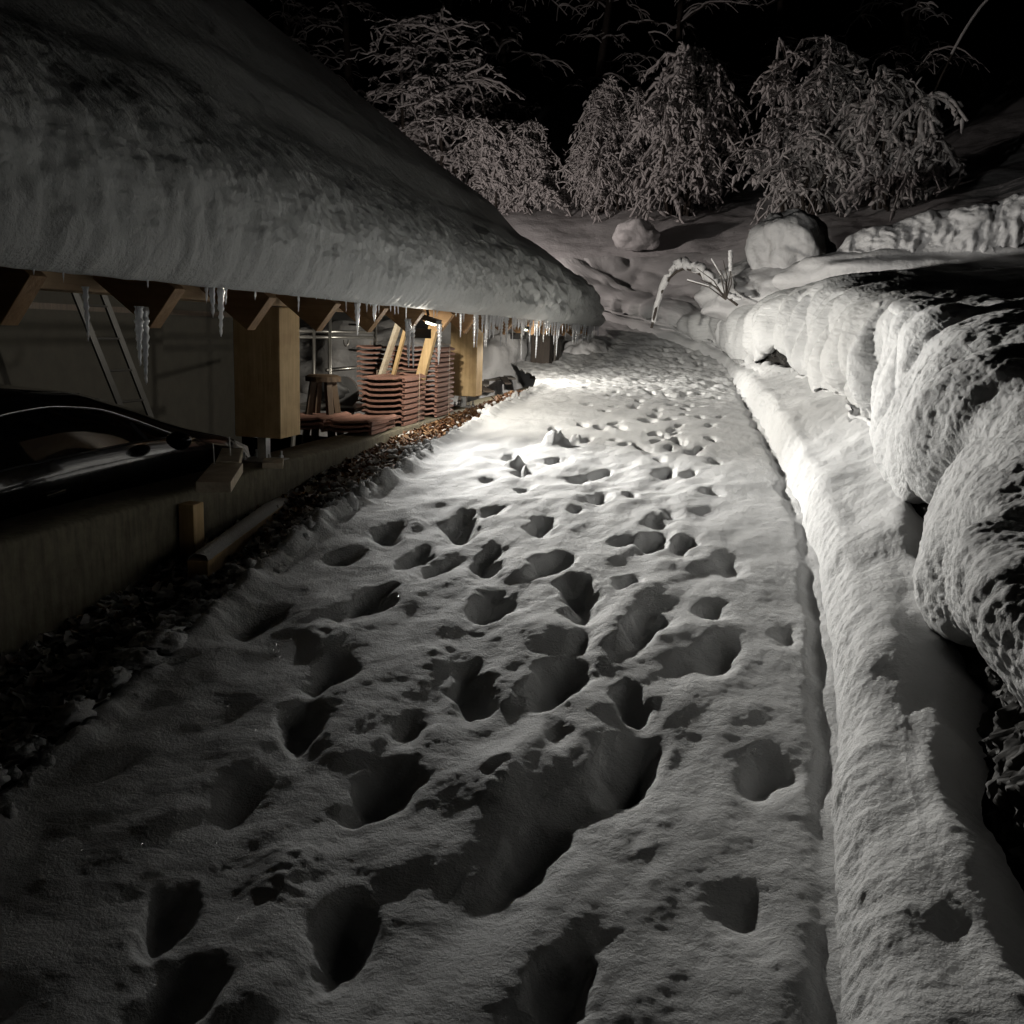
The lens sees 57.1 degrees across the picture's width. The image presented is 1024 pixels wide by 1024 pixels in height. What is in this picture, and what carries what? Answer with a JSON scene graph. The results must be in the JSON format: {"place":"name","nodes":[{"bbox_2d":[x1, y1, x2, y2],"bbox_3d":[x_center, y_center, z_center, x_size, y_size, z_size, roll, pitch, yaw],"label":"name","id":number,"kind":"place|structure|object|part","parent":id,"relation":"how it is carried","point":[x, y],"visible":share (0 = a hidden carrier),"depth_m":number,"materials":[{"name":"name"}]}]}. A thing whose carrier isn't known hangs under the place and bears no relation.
{"place":"outdoors","nodes":[
{"label":"outdoors","id":0,"kind":"place"},
{"bbox_2d":[0,390,527,790],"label":"ground","id":1,"kind":"structure","parent":0,"point":[3,725],"depth_m":3.65,"materials":[{"name":"soil"}]},
{"bbox_2d":[178,501,204,563],"bbox_3d":[-1.639,0.145,4.819,0.085,0.390,0.100,4,11,11],"label":"wooden stake","id":2,"kind":"object","parent":1,"relation":"on","point":[191,527],"visible":0.56,"depth_m":4.77,"materials":[{"name":"brown wood"}]},
{"bbox_2d":[0,389,523,773],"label":"fallen leaves","id":3,"kind":"object","parent":1,"relation":"on","point":[35,688],"visible":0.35,"depth_m":4.06,"materials":[{"name":"brown plant"}]},
{"bbox_2d":[187,494,297,580],"bbox_3d":[-1.458,0.098,5.244,0.102,0.175,1.573,2,11,2],"label":"squared timber","id":4,"kind":"object","parent":3,"relation":"on","point":[209,558],"visible":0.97,"depth_m":4.82,"materials":[{"name":"brown wood"}]},
{"bbox_2d":[0,382,549,818],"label":"snow ridge","id":5,"kind":"structure","parent":1,"relation":"on","point":[167,635],"depth_m":3.63,"materials":[{"name":"white snow"}]},
{"bbox_2d":[290,376,371,446],"bbox_3d":[-1.731,-0.521,9.093,0.770,1.588,0.615,4,11,11],"label":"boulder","id":6,"kind":"object","parent":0,"point":[348,390],"visible":0.29,"depth_m":8.90,"materials":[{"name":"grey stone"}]},
{"bbox_2d":[0,319,842,1023],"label":"snow path","id":7,"kind":"structure","parent":0,"point":[518,711],"depth_m":2.96,"materials":[{"name":"white snow"}]},
{"bbox_2d":[554,339,560,360],"bbox_3d":[0.756,-2.550,15.843,0.030,0.700,0.500,4,11,11],"label":"panel board","id":8,"kind":"object","parent":7,"relation":"on","point":[557,357],"visible":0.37,"depth_m":15.76,"materials":[{"name":"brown wood"}]},
{"bbox_2d":[563,338,607,354],"bbox_3d":[1.291,-2.644,16.805,0.915,0.918,1.065,4,11,11],"label":"snow heap","id":9,"kind":"object","parent":7,"relation":"on","point":[594,345],"visible":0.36,"depth_m":16.42,"materials":[{"name":"white snow"}]},
{"bbox_2d":[602,307,1023,1023],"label":"kerb snow","id":10,"kind":"structure","parent":7,"relation":"on","point":[930,911],"depth_m":2.68,"materials":[{"name":"white snow"}]},
{"bbox_2d":[242,0,1023,456],"label":"sky","id":11,"kind":"structure","parent":0,"point":[737,38],"materials":[{"name":"black"}]},
{"bbox_2d":[255,20,1023,437],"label":"snowy hillside","id":12,"kind":"structure","parent":0,"point":[987,144],"depth_m":25.55,"materials":[{"name":"white snow"}]},
{"bbox_2d":[268,0,379,96],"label":"forest tree","id":13,"kind":"object","parent":12,"relation":"on","point":[287,18],"visible":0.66,"depth_m":33.56,"materials":[{"name":"grey plant"}]},
{"bbox_2d":[289,0,430,114],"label":"forest tree","id":14,"kind":"object","parent":12,"relation":"on","point":[347,50],"visible":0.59,"depth_m":31.11,"materials":[{"name":"grey plant"}]},
{"bbox_2d":[299,318,449,438],"bbox_3d":[-2.462,-2.097,15.471,3.630,2.170,2.393,4,11,11],"label":"snow heap","id":15,"kind":"object","parent":12,"relation":"on","point":[343,355],"visible":0.18,"depth_m":14.64,"materials":[{"name":"white snow"}]},
{"bbox_2d":[340,5,524,188],"bbox_3d":[-2.405,-11.007,26.318,6.192,5.399,4.403,9,13,33],"label":"snowy bush","id":16,"kind":"object","parent":12,"relation":"on","point":[421,97],"visible":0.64,"depth_m":25.31,"materials":[{"name":"white plant"}]},
{"bbox_2d":[390,0,506,129],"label":"forest tree","id":17,"kind":"object","parent":12,"relation":"on","point":[448,5],"visible":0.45,"depth_m":32.11,"materials":[{"name":"grey plant"}]},
{"bbox_2d":[441,323,534,397],"bbox_3d":[-0.514,-2.137,16.245,2.291,2.927,2.959,4,11,11],"label":"snow heap","id":18,"kind":"object","parent":12,"relation":"on","point":[498,359],"visible":0.13,"depth_m":15.13,"materials":[{"name":"white snow"}]},
{"bbox_2d":[403,0,581,149],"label":"forest tree","id":19,"kind":"object","parent":12,"relation":"on","point":[500,54],"visible":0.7,"depth_m":29.64,"materials":[{"name":"black plant"}]},
{"bbox_2d":[442,115,580,216],"bbox_3d":[0.044,-8.975,25.111,3.694,2.928,2.917,4,11,11],"label":"snowy bush","id":20,"kind":"object","parent":12,"relation":"on","point":[518,177],"visible":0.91,"depth_m":24.52,"materials":[{"name":"white plant"}]},
{"bbox_2d":[552,75,656,223],"bbox_3d":[2.695,-9.164,24.641,3.288,4.154,3.506,4,11,11],"label":"snowy bush","id":21,"kind":"object","parent":12,"relation":"on","point":[601,171],"visible":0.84,"depth_m":24.05,"materials":[{"name":"white plant"}]},
{"bbox_2d":[547,0,662,119],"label":"forest tree","id":22,"kind":"object","parent":12,"relation":"on","point":[597,79],"visible":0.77,"depth_m":30.78,"materials":[{"name":"black plant"}]},
{"bbox_2d":[612,218,659,251],"bbox_3d":[2.866,-6.379,21.682,1.103,0.730,0.942,4,11,11],"label":"snow covered boulder","id":23,"kind":"object","parent":12,"relation":"on","point":[636,235],"visible":1,"depth_m":21.36,"materials":[{"name":"white snow"}]},
{"bbox_2d":[618,41,753,222],"bbox_3d":[4.242,-9.163,23.510,3.432,4.895,3.201,-2,11,-18],"label":"snowy bush","id":24,"kind":"object","parent":12,"relation":"on","point":[685,109],"visible":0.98,"depth_m":22.97,"materials":[{"name":"white plant"}]},
{"bbox_2d":[617,0,763,120],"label":"forest tree","id":25,"kind":"object","parent":12,"relation":"on","point":[679,26],"visible":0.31,"depth_m":27.78,"materials":[{"name":"grey plant"}]},
{"bbox_2d":[694,258,787,320],"bbox_3d":[4.402,-3.372,14.553,2.876,1.318,2.911,-3,12,-25],"label":"snow heap","id":26,"kind":"object","parent":12,"relation":"on","point":[749,286],"visible":0.18,"depth_m":13.88,"materials":[{"name":"white snow"}]},
{"bbox_2d":[700,0,837,132],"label":"forest tree","id":27,"kind":"object","parent":12,"relation":"on","point":[780,26],"visible":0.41,"depth_m":29.09,"materials":[{"name":"grey plant"}]},
{"bbox_2d":[557,247,1023,707],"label":"snow bank","id":28,"kind":"structure","parent":12,"relation":"on","point":[922,370],"depth_m":4.24,"materials":[{"name":"white snow"}]},
{"bbox_2d":[650,256,741,327],"bbox_3d":[2.673,-3.227,13.864,0.201,1.056,1.671,-6,14,-38],"label":"bent branch","id":29,"kind":"object","parent":28,"relation":"on","point":[685,263],"visible":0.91,"depth_m":13.86,"materials":[{"name":"white plant"}]},
{"bbox_2d":[687,250,732,299],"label":"bare twigs","id":30,"kind":"object","parent":28,"relation":"on","point":[730,266],"visible":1,"depth_m":12.53,"materials":[{"name":"white plant"}]},
{"bbox_2d":[745,208,836,269],"bbox_3d":[4.243,-3.874,14.062,1.532,1.386,1.688,8,13,30],"label":"snow covered boulder","id":31,"kind":"object","parent":28,"relation":"on","point":[786,238],"visible":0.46,"depth_m":13.47,"materials":[{"name":"white snow"}]},
{"bbox_2d":[712,35,887,229],"bbox_3d":[6.334,-8.270,20.590,3.726,4.293,3.069,4,11,11],"label":"snowy bush","id":32,"kind":"object","parent":12,"relation":"on","point":[803,169],"visible":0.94,"depth_m":20.31,"materials":[{"name":"white plant"}]},
{"bbox_2d":[760,349,1023,890],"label":"stone retaining wall","id":33,"kind":"structure","parent":12,"relation":"on","point":[1000,729],"depth_m":2.59,"materials":[{"name":"grey stone"}]},
{"bbox_2d":[824,64,967,221],"bbox_3d":[7.867,-7.465,19.315,2.862,3.222,2.627,4,11,11],"label":"snowy bush","id":34,"kind":"object","parent":12,"relation":"on","point":[892,158],"visible":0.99,"depth_m":18.96,"materials":[{"name":"white plant"}]},
{"bbox_2d":[772,242,1023,289],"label":"snow heap","id":35,"kind":"object","parent":12,"relation":"on","point":[808,270],"visible":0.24,"depth_m":11.67,"materials":[{"name":"white snow"}]},
{"bbox_2d":[836,191,1023,253],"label":"snow covered hedge","id":36,"kind":"object","parent":35,"relation":"on","point":[985,226],"visible":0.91,"depth_m":11.55,"materials":[{"name":"white snow"}]},
{"bbox_2d":[832,0,989,79],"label":"forest tree","id":37,"kind":"object","parent":12,"relation":"on","point":[906,53],"visible":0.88,"depth_m":25.83,"materials":[{"name":"black plant"}]},
{"bbox_2d":[890,0,988,194],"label":"bent sapling","id":38,"kind":"object","parent":12,"relation":"on","point":[981,6],"visible":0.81,"depth_m":18.48,"materials":[{"name":"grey plant"}]},
{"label":"carport floor","id":39,"kind":"structure","parent":0,"visible":0},
{"bbox_2d":[71,293,153,417],"bbox_3d":[-3.432,-1.048,8.438,0.171,2.768,1.476,9,13,33],"label":"ladder","id":40,"kind":"object","parent":39,"relation":"on","point":[94,339],"visible":0.45,"depth_m":8.24,"materials":[{"name":"metal"}]},
{"bbox_2d":[0,384,250,520],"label":"parked car","id":41,"kind":"object","parent":39,"relation":"on","point":[59,447],"visible":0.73,"depth_m":5.71,"materials":[{"name":"black paint"}]},
{"bbox_3d":[-2.681,-0.459,5.562,0.183,0.313,2.250,4,11,11],"label":"side window","id":42,"kind":"part","parent":41,"relation":"part of","materials":[{"name":"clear glass"}]},
{"bbox_2d":[0,266,586,666],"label":"carport","id":43,"kind":"object","parent":39,"relation":"on","point":[237,380],"visible":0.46,"depth_m":5.83,"materials":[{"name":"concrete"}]},
{"bbox_2d":[134,306,143,365],"bbox_3d":[-1.521,-0.718,3.844,0.041,0.240,0.042,9,12,37],"label":"icicle","id":44,"kind":"object","parent":43,"relation":"hanging from","point":[138,320],"visible":1,"depth_m":3.83,"materials":[{"name":"white"}]},
{"bbox_2d":[142,307,149,383],"bbox_3d":[-1.541,-0.699,3.957,0.038,0.322,0.042,-8,14,-44],"label":"icicle","id":45,"kind":"object","parent":43,"relation":"hanging from","point":[145,337],"visible":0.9,"depth_m":3.94,"materials":[{"name":"white"}]},
{"bbox_2d":[196,437,242,492],"bbox_3d":[-1.615,-0.305,5.320,0.176,0.173,1.297,0,11,-11],"label":"formwork board","id":46,"kind":"object","parent":43,"relation":"on","point":[223,473],"visible":0.98,"depth_m":5.00,"materials":[{"name":"wood"}]},
{"bbox_2d":[262,458,283,468],"bbox_3d":[-1.453,-0.297,5.727,0.120,0.035,0.219,0,11,-12],"label":"wood block","id":47,"kind":"object","parent":43,"relation":"on","point":[272,463],"depth_m":5.63,"materials":[{"name":"brown wood"}]},
{"bbox_2d":[0,0,605,326],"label":"roof snow","id":48,"kind":"structure","parent":43,"relation":"on","point":[243,145],"depth_m":4.65,"materials":[{"name":"white snow"}]},
{"bbox_2d":[81,286,89,340],"bbox_3d":[-1.585,-0.738,3.513,0.029,0.200,0.028,2,11,4],"label":"icicle","id":49,"kind":"object","parent":48,"relation":"hanging from","point":[85,296],"visible":1,"depth_m":3.50,"materials":[{"name":"white"}]},
{"bbox_2d":[205,287,207,302],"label":"icicle","id":50,"kind":"object","parent":48,"relation":"hanging from","point":[206,291],"visible":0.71,"depth_m":4.13,"materials":[{"name":"white"}]},
{"bbox_2d":[208,287,214,316],"bbox_3d":[-1.335,-0.943,4.187,0.038,0.154,0.038,-1,11,-19],"label":"icicle","id":51,"kind":"object","parent":48,"relation":"hanging from","point":[212,294],"visible":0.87,"depth_m":4.18,"materials":[{"name":"white"}]},
{"bbox_2d":[217,288,224,335],"bbox_3d":[-1.321,-0.915,4.265,0.041,0.238,0.043,3,11,4],"label":"icicle","id":52,"kind":"object","parent":48,"relation":"hanging from","point":[220,294],"visible":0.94,"depth_m":4.25,"materials":[{"name":"white"}]},
{"bbox_2d":[354,302,357,324],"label":"icicle","id":53,"kind":"object","parent":48,"relation":"hanging from","point":[356,309],"visible":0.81,"depth_m":5.86,"materials":[{"name":"white"}]},
{"bbox_2d":[356,303,360,335],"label":"icicle","id":54,"kind":"object","parent":48,"relation":"hanging from","point":[358,316],"visible":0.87,"depth_m":5.90,"materials":[{"name":"white"}]},
{"bbox_2d":[372,304,377,321],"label":"icicle","id":55,"kind":"object","parent":48,"relation":"hanging from","point":[374,310],"visible":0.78,"depth_m":6.17,"materials":[{"name":"white"}]},
{"bbox_2d":[459,313,461,337],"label":"icicle","id":56,"kind":"object","parent":48,"relation":"hanging from","point":[460,319],"visible":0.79,"depth_m":8.27,"materials":[{"name":"white"}]},
{"bbox_2d":[473,315,477,346],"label":"icicle","id":57,"kind":"object","parent":48,"relation":"hanging from","point":[475,317],"visible":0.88,"depth_m":8.83,"materials":[{"name":"white"}]},
{"bbox_2d":[476,315,478,346],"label":"icicle","id":58,"kind":"object","parent":48,"relation":"hanging from","point":[477,327],"visible":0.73,"depth_m":8.93,"materials":[{"name":"white"}]},
{"bbox_2d":[481,315,483,331],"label":"icicle","id":59,"kind":"object","parent":48,"relation":"hanging from","point":[482,319],"visible":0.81,"depth_m":9.00,"materials":[{"name":"white"}]},
{"bbox_2d":[484,315,487,346],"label":"icicle","id":60,"kind":"object","parent":48,"relation":"hanging from","point":[485,325],"visible":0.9,"depth_m":9.09,"materials":[{"name":"white"}]},
{"bbox_2d":[486,316,488,346],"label":"icicle","id":61,"kind":"object","parent":48,"relation":"hanging from","point":[487,331],"visible":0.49,"depth_m":9.32,"materials":[{"name":"white"}]},
{"bbox_2d":[488,314,491,338],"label":"icicle","id":62,"kind":"object","parent":48,"relation":"hanging from","point":[489,323],"visible":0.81,"depth_m":9.25,"materials":[{"name":"white"}]},
{"bbox_2d":[491,316,493,332],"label":"icicle","id":63,"kind":"object","parent":48,"relation":"hanging from","point":[492,321],"visible":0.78,"depth_m":9.41,"materials":[{"name":"white"}]},
{"bbox_2d":[492,316,495,337],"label":"icicle","id":64,"kind":"object","parent":48,"relation":"hanging from","point":[494,326],"visible":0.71,"depth_m":9.51,"materials":[{"name":"white"}]},
{"bbox_2d":[498,317,500,332],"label":"icicle","id":65,"kind":"object","parent":48,"relation":"hanging from","point":[499,322],"visible":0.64,"depth_m":9.74,"materials":[{"name":"white"}]},
{"bbox_2d":[500,317,503,344],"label":"icicle","id":66,"kind":"object","parent":48,"relation":"hanging from","point":[502,324],"visible":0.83,"depth_m":9.82,"materials":[{"name":"white"}]},
{"bbox_2d":[505,318,508,345],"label":"icicle","id":67,"kind":"object","parent":48,"relation":"hanging from","point":[506,331],"visible":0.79,"depth_m":10.07,"materials":[{"name":"white"}]},
{"bbox_2d":[512,316,513,340],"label":"icicle","id":68,"kind":"object","parent":48,"relation":"hanging from","point":[512,326],"visible":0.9,"depth_m":10.21,"materials":[{"name":"white"}]},
{"bbox_2d":[520,319,523,358],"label":"icicle","id":69,"kind":"object","parent":48,"relation":"hanging from","point":[521,328],"visible":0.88,"depth_m":10.90,"materials":[{"name":"white"}]},
{"bbox_2d":[529,319,531,341],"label":"icicle","id":70,"kind":"object","parent":48,"relation":"hanging from","point":[530,321],"visible":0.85,"depth_m":11.32,"materials":[{"name":"white"}]},
{"bbox_2d":[535,321,538,357],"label":"icicle","id":71,"kind":"object","parent":48,"relation":"hanging from","point":[537,324],"visible":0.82,"depth_m":11.91,"materials":[{"name":"white"}]},
{"bbox_2d":[556,322,558,355],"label":"icicle","id":72,"kind":"object","parent":48,"relation":"hanging from","point":[556,336],"visible":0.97,"depth_m":13.12,"materials":[{"name":"white"}]},
{"bbox_2d":[300,424,329,431],"bbox_3d":[-1.634,-0.735,7.916,0.392,0.047,0.630,5,11,13],"label":"roof tile","id":73,"kind":"object","parent":43,"relation":"on","point":[312,427],"visible":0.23,"depth_m":7.61,"materials":[{"name":"ceramic"}]},
{"bbox_2d":[300,420,332,427],"bbox_3d":[-1.641,-0.766,7.881,0.392,0.047,0.630,4,11,11],"label":"roof tile","id":74,"kind":"object","parent":73,"relation":"on","point":[309,423],"visible":0.25,"depth_m":7.58,"materials":[{"name":"ceramic"}]},
{"bbox_2d":[300,411,351,422],"bbox_3d":[-1.645,-0.808,7.910,0.392,0.047,0.630,4,11,11],"label":"roof tile","id":75,"kind":"object","parent":74,"relation":"on","point":[322,417],"visible":0.69,"depth_m":7.83,"materials":[{"name":"ceramic"}]},
{"bbox_2d":[325,423,394,434],"bbox_3d":[-1.251,-0.706,7.832,0.392,0.047,0.630,4,11,10],"label":"roof tile","id":76,"kind":"object","parent":43,"relation":"on","point":[352,430],"visible":0.57,"depth_m":7.59,"materials":[{"name":"ceramic"}]},
{"bbox_2d":[325,420,394,430],"bbox_3d":[-1.249,-0.739,7.813,0.392,0.047,0.630,4,11,10],"label":"roof tile","id":77,"kind":"object","parent":76,"relation":"on","point":[353,425],"visible":0.57,"depth_m":7.58,"materials":[{"name":"ceramic"}]},
{"bbox_2d":[326,413,398,425],"bbox_3d":[-1.229,-0.778,7.830,0.392,0.047,0.630,5,11,13],"label":"roof tile","id":78,"kind":"object","parent":77,"relation":"on","point":[372,420],"visible":1,"depth_m":7.74,"materials":[{"name":"ceramic"}]},
{"bbox_2d":[356,341,411,412],"bbox_3d":[-1.286,-1.375,9.604,0.412,0.711,0.642,4,11,11],"label":"roof tile bundle","id":79,"kind":"object","parent":43,"relation":"on","point":[373,366],"visible":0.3,"depth_m":9.37,"materials":[{"name":"ceramic"}]},
{"bbox_2d":[362,370,425,425],"bbox_3d":[-1.068,-1.047,8.579,0.412,0.468,0.638,4,11,11],"label":"roof tile bundle","id":80,"kind":"object","parent":43,"relation":"on","point":[406,407],"visible":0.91,"depth_m":8.43,"materials":[{"name":"ceramic"}]},
{"bbox_2d":[391,330,405,379],"bbox_3d":[-1.154,-1.330,9.152,0.317,1.096,0.060,4,11,11],"label":"leaning board","id":81,"kind":"object","parent":43,"relation":"attached to","point":[398,354],"visible":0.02,"depth_m":9.08,"materials":[{"name":"brown wood"}]},
{"bbox_2d":[405,319,408,338],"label":"icicle","id":82,"kind":"object","parent":43,"relation":"hanging from","point":[406,325],"visible":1,"depth_m":7.17,"materials":[{"name":"white"}]},
{"bbox_2d":[406,319,410,367],"bbox_3d":[-0.797,-1.299,7.251,0.051,0.371,0.049,-2,12,-18],"label":"icicle","id":83,"kind":"object","parent":43,"relation":"hanging from","point":[408,346],"visible":0.98,"depth_m":7.24,"materials":[{"name":"white"}]},
{"bbox_2d":[411,325,414,367],"bbox_3d":[-0.777,-1.315,7.357,0.044,0.379,0.040,6,12,27],"label":"icicle","id":84,"kind":"object","parent":43,"relation":"hanging from","point":[413,337],"visible":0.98,"depth_m":7.35,"materials":[{"name":"white"}]},
{"bbox_2d":[416,325,436,394],"bbox_3d":[-0.856,-1.351,9.000,0.311,0.929,0.085,4,11,11],"label":"leaning brace","id":85,"kind":"object","parent":43,"relation":"on","point":[426,356],"visible":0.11,"depth_m":8.93,"materials":[{"name":"brown wood"}]},
{"bbox_2d":[411,310,441,337],"bbox_3d":[-0.720,-1.547,7.618,0.234,0.272,0.295,4,11,11],"label":"flood lamp","id":86,"kind":"object","parent":43,"relation":"attached to","point":[423,333],"visible":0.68,"depth_m":7.55,"materials":[{"name":"black metal"}]},
{"bbox_2d":[411,328,430,337],"bbox_3d":[-0.736,-1.422,7.494,0.190,0.074,0.007,4,11,11],"label":"barn door","id":87,"kind":"structure","parent":86,"relation":"in","point":[419,333],"depth_m":7.48,"materials":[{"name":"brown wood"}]},
{"bbox_2d":[399,346,454,416],"bbox_3d":[-0.856,-1.343,9.515,0.412,0.711,0.642,4,11,11],"label":"roof tile bundle","id":88,"kind":"object","parent":43,"relation":"on","point":[439,404],"visible":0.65,"depth_m":9.38,"materials":[{"name":"ceramic"}]},
{"bbox_2d":[437,323,441,364],"bbox_3d":[-0.632,-1.451,8.137,0.052,0.355,0.048,9,13,30],"label":"icicle","id":89,"kind":"object","parent":43,"relation":"hanging from","point":[439,331],"visible":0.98,"depth_m":8.12,"materials":[{"name":"white"}]},
{"bbox_2d":[510,324,528,338],"bbox_3d":[0.090,-2.227,11.371,0.234,0.272,0.295,4,11,11],"label":"flood lamp","id":90,"kind":"object","parent":43,"relation":"attached to","point":[516,335],"visible":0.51,"depth_m":11.25,"materials":[{"name":"white glass"}]},
{"bbox_2d":[510,333,525,338],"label":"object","id":91,"kind":"structure","parent":90,"relation":"in","point":[515,335],"depth_m":11.25,"materials":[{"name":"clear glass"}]},
{"bbox_2d":[301,374,343,443],"bbox_3d":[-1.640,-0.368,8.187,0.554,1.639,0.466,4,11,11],"label":"round stool","id":92,"kind":"object","parent":39,"relation":"on","point":[332,402],"visible":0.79,"depth_m":8.01,"materials":[{"name":"brown wood"}]},
{"bbox_2d":[299,318,376,373],"bbox_3d":[-1.904,-1.265,10.777,0.488,2.400,2.968,2,11,0],"label":"steel rack","id":93,"kind":"object","parent":39,"relation":"on","point":[329,337],"visible":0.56,"depth_m":10.02,"materials":[{"name":"silver metal"}]},
{"bbox_2d":[365,323,400,413],"bbox_3d":[-1.264,-1.326,9.114,0.396,1.098,0.130,4,11,11],"label":"leaning board","id":94,"kind":"object","parent":39,"relation":"on","point":[390,348],"visible":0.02,"depth_m":9.02,"materials":[{"name":"beige wood"}]},
{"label":"scrap board","id":95,"kind":"object","parent":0,"visible":0},
{"bbox_2d":[482,386,493,392],"bbox_3d":[-0.398,-1.683,12.852,0.154,0.040,0.952,0,11,-11],"label":"scrap board","id":96,"kind":"object","parent":95,"relation":"on","point":[485,389],"visible":0.68,"depth_m":12.43,"materials":[{"name":"brown wood"}]},
{"bbox_2d":[483,379,489,385],"bbox_3d":[-0.375,-1.901,13.820,0.087,0.034,1.343,2,11,-1],"label":"scrap board","id":97,"kind":"object","parent":96,"relation":"on","point":[486,383],"visible":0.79,"depth_m":13.41,"materials":[{"name":"grey wood"}]},
{"bbox_2d":[488,377,499,380],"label":"scrap board","id":98,"kind":"object","parent":97,"relation":"on","point":[495,379],"visible":0.65,"depth_m":13.97,"materials":[{"name":"grey wood"}]},
{"bbox_2d":[499,376,510,384],"bbox_3d":[-0.107,-1.956,13.986,0.096,0.061,1.046,1,11,-6],"label":"scrap board","id":99,"kind":"object","parent":98,"relation":"on","point":[504,380],"visible":0.95,"depth_m":13.83,"materials":[{"name":"brown wood"}]},
{"bbox_2d":[503,375,515,379],"bbox_3d":[-0.063,-2.152,14.957,0.128,0.037,1.498,1,11,-5],"label":"scrap board","id":100,"kind":"object","parent":98,"relation":"on","point":[510,377],"visible":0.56,"depth_m":14.36,"materials":[{"name":"grey wood"}]}
]}

